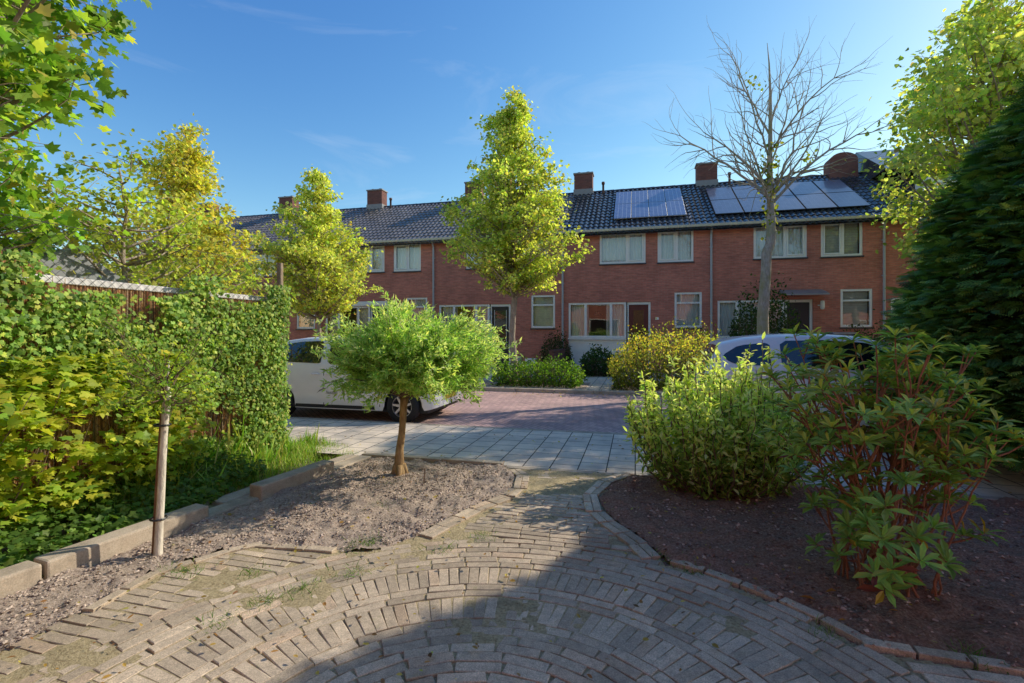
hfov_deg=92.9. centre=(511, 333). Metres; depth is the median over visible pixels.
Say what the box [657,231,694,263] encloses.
window
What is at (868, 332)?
box shrub
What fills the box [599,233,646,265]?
window
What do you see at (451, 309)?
window
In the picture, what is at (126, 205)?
hazel shrub
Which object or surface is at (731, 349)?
parked car
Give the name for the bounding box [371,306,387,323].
door
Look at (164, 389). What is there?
young tree
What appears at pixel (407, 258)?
window
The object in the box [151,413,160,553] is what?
wooden stake
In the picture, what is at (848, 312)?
window
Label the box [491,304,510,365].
door
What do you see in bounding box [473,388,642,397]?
leaf litter
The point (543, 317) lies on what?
window
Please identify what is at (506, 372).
groundcover shrub
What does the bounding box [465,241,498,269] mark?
window
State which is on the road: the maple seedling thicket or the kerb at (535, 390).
the kerb at (535, 390)
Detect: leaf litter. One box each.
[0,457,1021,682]
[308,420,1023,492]
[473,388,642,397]
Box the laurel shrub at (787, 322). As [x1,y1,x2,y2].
[726,271,801,337]
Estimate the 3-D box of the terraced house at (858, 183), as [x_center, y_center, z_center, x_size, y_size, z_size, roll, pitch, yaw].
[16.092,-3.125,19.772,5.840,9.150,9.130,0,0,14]
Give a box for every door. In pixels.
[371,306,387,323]
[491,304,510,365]
[627,302,650,368]
[785,299,811,332]
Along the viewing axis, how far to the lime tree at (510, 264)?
13.53 m
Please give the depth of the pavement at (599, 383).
14.88 m
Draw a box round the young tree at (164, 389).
[78,295,262,555]
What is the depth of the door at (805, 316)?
17.10 m
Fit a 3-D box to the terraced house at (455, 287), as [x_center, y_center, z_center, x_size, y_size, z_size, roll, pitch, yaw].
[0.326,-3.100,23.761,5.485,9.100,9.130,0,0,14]
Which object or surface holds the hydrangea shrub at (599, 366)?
on the pavement at (599, 383)
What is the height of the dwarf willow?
1.949 m
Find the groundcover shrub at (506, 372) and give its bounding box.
[491,354,588,388]
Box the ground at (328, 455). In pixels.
[1,365,647,554]
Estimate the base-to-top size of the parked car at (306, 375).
1.481 m
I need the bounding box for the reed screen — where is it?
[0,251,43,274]
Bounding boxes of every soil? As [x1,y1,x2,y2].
[470,380,589,389]
[610,386,682,391]
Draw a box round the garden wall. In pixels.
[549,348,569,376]
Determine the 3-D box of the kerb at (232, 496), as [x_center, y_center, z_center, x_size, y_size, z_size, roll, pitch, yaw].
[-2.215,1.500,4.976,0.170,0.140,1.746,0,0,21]
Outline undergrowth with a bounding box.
[0,442,267,575]
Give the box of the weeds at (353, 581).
[59,483,825,666]
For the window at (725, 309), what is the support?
in the terraced house at (826, 258)
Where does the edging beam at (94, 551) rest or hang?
on the ground at (328, 455)
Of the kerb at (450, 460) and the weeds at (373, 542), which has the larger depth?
the kerb at (450, 460)
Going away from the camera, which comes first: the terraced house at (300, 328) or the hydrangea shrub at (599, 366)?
the hydrangea shrub at (599, 366)
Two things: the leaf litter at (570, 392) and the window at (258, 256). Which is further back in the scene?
the window at (258, 256)
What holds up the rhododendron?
on the planting bed at (946, 616)
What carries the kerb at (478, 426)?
on the road
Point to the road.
(574, 412)
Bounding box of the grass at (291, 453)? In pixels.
[92,398,356,520]
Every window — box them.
[251,252,276,276]
[295,312,314,329]
[326,306,370,335]
[350,246,384,273]
[392,244,420,272]
[407,297,426,323]
[439,304,489,336]
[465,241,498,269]
[523,239,547,265]
[530,295,555,329]
[569,302,625,337]
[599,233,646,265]
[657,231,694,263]
[674,292,702,328]
[718,300,783,337]
[753,225,807,259]
[820,222,863,258]
[839,289,873,328]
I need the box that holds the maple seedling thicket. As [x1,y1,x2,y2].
[0,348,217,531]
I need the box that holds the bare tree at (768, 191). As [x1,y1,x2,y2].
[648,17,927,333]
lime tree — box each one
[61,113,286,308]
[233,164,383,336]
[436,85,595,381]
[845,0,1023,268]
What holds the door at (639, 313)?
in the terraced house at (647, 263)
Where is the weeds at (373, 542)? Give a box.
[156,481,1008,674]
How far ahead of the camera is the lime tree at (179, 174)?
16.61 m
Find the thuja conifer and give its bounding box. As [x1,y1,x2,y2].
[866,49,1023,472]
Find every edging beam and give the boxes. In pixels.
[0,561,41,598]
[33,504,208,579]
[250,460,333,499]
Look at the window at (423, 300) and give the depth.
20.78 m
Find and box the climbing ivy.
[0,248,292,546]
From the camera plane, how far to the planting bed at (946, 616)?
3.10 m
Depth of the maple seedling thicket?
3.52 m
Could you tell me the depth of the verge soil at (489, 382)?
13.32 m
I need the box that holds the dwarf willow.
[311,286,523,475]
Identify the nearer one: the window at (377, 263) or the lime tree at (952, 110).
the lime tree at (952, 110)
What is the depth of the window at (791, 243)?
17.27 m
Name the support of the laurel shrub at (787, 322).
on the pavement at (599, 383)
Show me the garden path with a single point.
(758, 662)
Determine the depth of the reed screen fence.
4.16 m
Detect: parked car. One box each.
[283,336,461,422]
[691,333,1002,446]
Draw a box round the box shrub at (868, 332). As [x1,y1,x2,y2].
[843,309,888,343]
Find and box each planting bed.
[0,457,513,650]
[599,474,1023,667]
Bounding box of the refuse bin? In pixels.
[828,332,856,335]
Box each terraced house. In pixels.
[139,202,277,279]
[219,196,365,339]
[320,188,460,336]
[430,181,573,370]
[561,171,710,373]
[694,162,885,340]
[823,143,975,342]
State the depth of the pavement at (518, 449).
6.23 m
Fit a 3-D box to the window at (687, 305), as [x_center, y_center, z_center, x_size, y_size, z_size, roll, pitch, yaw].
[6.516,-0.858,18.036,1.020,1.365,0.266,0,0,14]
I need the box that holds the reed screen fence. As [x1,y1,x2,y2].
[0,213,282,522]
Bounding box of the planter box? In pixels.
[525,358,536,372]
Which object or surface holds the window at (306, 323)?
in the terraced house at (300, 328)
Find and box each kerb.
[209,454,356,505]
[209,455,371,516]
[283,417,990,452]
[362,452,503,464]
[464,387,685,396]
[506,465,1023,500]
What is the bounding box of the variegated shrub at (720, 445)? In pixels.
[622,332,824,504]
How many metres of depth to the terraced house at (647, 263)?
18.66 m
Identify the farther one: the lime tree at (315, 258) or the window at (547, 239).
the window at (547, 239)
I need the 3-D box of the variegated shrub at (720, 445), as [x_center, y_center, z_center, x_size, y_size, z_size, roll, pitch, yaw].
[1.972,0.756,4.589,1.930,1.560,1.443,0,0,0]
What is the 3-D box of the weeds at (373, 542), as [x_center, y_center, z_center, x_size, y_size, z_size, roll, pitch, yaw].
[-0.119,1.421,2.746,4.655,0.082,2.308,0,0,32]
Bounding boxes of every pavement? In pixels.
[283,418,1023,497]
[479,370,689,390]
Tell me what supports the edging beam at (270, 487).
on the ground at (328, 455)
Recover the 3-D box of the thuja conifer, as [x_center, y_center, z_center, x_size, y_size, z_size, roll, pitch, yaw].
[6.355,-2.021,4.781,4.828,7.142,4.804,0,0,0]
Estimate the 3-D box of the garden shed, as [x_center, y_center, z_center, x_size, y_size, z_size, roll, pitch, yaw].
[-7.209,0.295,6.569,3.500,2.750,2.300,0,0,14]
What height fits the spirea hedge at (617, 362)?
2.065 m
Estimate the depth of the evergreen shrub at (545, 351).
18.14 m
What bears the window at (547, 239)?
in the terraced house at (455, 287)
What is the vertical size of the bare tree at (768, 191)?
9.581 m
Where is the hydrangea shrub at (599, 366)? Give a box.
[578,343,614,376]
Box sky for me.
[0,0,1023,271]
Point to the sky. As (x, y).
(372, 94)
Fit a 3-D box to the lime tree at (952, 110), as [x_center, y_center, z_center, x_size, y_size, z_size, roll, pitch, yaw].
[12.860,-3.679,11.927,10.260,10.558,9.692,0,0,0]
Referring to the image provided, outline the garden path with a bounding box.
[0,469,1023,682]
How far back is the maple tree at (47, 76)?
5.15 m
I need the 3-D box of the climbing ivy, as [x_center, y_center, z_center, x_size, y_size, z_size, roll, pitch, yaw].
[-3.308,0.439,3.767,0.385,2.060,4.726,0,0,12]
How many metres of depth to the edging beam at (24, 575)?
2.75 m
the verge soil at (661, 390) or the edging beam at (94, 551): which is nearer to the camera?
the edging beam at (94, 551)
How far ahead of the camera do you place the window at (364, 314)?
21.45 m
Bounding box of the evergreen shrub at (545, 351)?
[539,326,574,370]
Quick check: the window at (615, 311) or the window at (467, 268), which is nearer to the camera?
the window at (615, 311)
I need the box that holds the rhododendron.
[752,323,1023,607]
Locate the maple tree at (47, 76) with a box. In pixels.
[0,0,152,274]
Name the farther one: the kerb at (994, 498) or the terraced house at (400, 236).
the terraced house at (400, 236)
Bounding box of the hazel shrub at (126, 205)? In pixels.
[0,128,300,312]
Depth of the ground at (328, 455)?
3.98 m
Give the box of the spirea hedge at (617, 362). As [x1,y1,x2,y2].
[606,316,721,390]
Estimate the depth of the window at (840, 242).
16.85 m
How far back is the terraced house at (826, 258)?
17.23 m
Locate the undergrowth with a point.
(15, 545)
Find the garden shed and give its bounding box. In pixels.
[2,248,127,282]
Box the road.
[290,391,988,450]
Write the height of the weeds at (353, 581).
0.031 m

